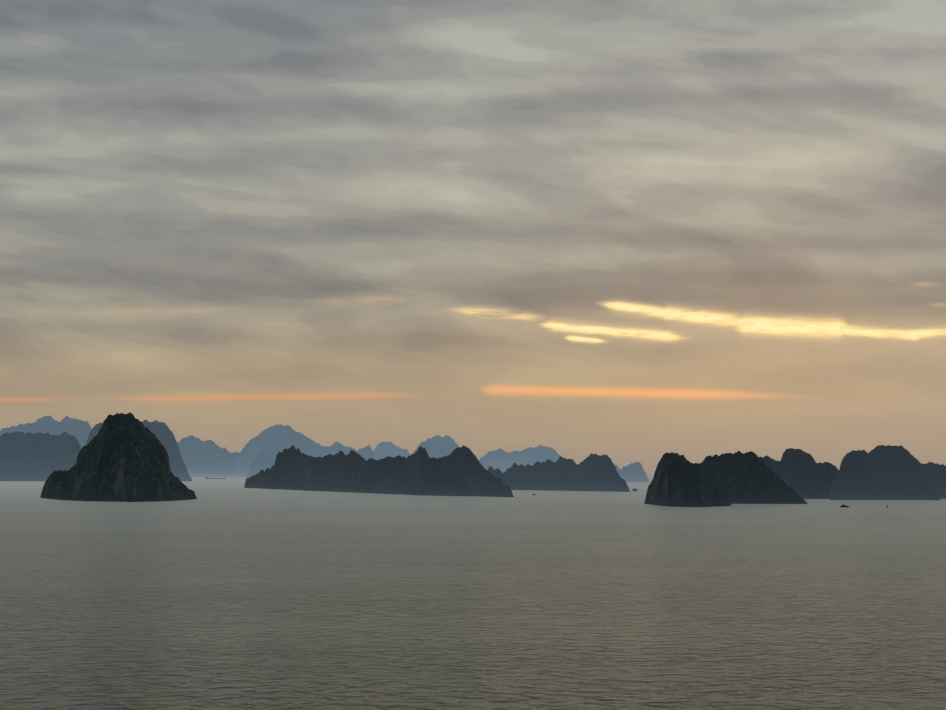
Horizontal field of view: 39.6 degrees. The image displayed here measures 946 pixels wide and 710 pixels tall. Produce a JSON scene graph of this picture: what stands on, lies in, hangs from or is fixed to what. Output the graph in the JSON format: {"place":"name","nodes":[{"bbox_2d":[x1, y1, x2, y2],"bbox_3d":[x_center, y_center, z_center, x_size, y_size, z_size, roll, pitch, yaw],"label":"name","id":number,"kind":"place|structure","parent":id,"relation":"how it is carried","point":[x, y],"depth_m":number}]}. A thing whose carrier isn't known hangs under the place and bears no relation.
{"place":"outdoors","nodes":[
{"label":"outdoors","id":0,"kind":"place"},
{"bbox_2d":[244,445,513,496],"bbox_3d":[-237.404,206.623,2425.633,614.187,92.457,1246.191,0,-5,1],"label":"island","id":1,"kind":"structure","parent":0,"point":[460,471],"depth_m":2099.27},
{"bbox_2d":[0,474,945,709],"bbox_3d":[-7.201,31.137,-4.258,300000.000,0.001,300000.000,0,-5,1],"label":"sea water","id":2,"kind":"structure","parent":0,"point":[230,593],"depth_m":322.75},
{"bbox_2d":[0,431,80,480],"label":"island","id":3,"kind":"structure","parent":2,"relation":"on","point":[30,456],"depth_m":5768.41},
{"bbox_2d":[0,415,91,448],"bbox_3d":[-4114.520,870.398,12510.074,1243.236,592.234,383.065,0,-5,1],"label":"island","id":4,"kind":"structure","parent":2,"relation":"on","point":[79,430],"depth_m":12438.52},
{"bbox_2d":[40,412,196,501],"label":"island","id":5,"kind":"structure","parent":2,"relation":"on","point":[121,457],"depth_m":1547.62},
{"bbox_2d":[85,420,191,480],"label":"island","id":6,"kind":"structure","parent":2,"relation":"on","point":[163,433],"depth_m":5767.06},
{"bbox_2d":[177,435,239,476],"bbox_3d":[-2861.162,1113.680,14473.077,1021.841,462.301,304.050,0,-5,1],"label":"island","id":7,"kind":"structure","parent":2,"relation":"on","point":[207,458],"depth_m":14373.38},
{"bbox_2d":[246,452,274,478],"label":"island","id":8,"kind":"structure","parent":2,"relation":"on","point":[262,461],"depth_m":8612.48},
{"bbox_2d":[233,424,375,477],"bbox_3d":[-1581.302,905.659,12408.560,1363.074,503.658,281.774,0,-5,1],"label":"island","id":9,"kind":"structure","parent":2,"relation":"on","point":[272,441],"depth_m":12331.61},
{"bbox_2d":[373,441,409,459],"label":"island","id":10,"kind":"structure","parent":2,"relation":"on","point":[381,450],"depth_m":12665.73},
{"bbox_2d":[410,435,458,457],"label":"island","id":11,"kind":"structure","parent":2,"relation":"on","point":[437,446],"depth_m":13054.08},
{"bbox_2d":[479,445,559,472],"bbox_3d":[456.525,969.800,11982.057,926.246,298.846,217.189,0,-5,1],"label":"island","id":12,"kind":"structure","parent":2,"relation":"on","point":[501,460],"depth_m":11923.36},
{"bbox_2d":[488,453,629,491],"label":"island","id":13,"kind":"structure","parent":2,"relation":"on","point":[593,472],"depth_m":2482.10},
{"bbox_2d":[615,462,649,481],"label":"island","id":14,"kind":"structure","parent":2,"relation":"on","point":[634,472],"depth_m":5033.79},
{"bbox_2d":[644,452,732,506],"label":"island","id":15,"kind":"structure","parent":2,"relation":"on","point":[678,480],"depth_m":1293.25},
{"bbox_2d":[700,451,807,503],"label":"island","id":16,"kind":"structure","parent":2,"relation":"on","point":[750,477],"depth_m":1399.08},
{"bbox_2d":[759,448,838,498],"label":"island","id":17,"kind":"structure","parent":2,"relation":"on","point":[802,474],"depth_m":1669.21},
{"bbox_2d":[830,445,939,499],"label":"island","id":18,"kind":"structure","parent":2,"relation":"on","point":[887,472],"depth_m":1604.22},
{"bbox_2d":[921,462,945,498],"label":"island","id":19,"kind":"structure","parent":2,"relation":"on","point":[937,472],"depth_m":1695.80},
{"bbox_2d":[0,0,945,473],"label":"sky","id":20,"kind":"structure","parent":0,"point":[628,232]}
]}

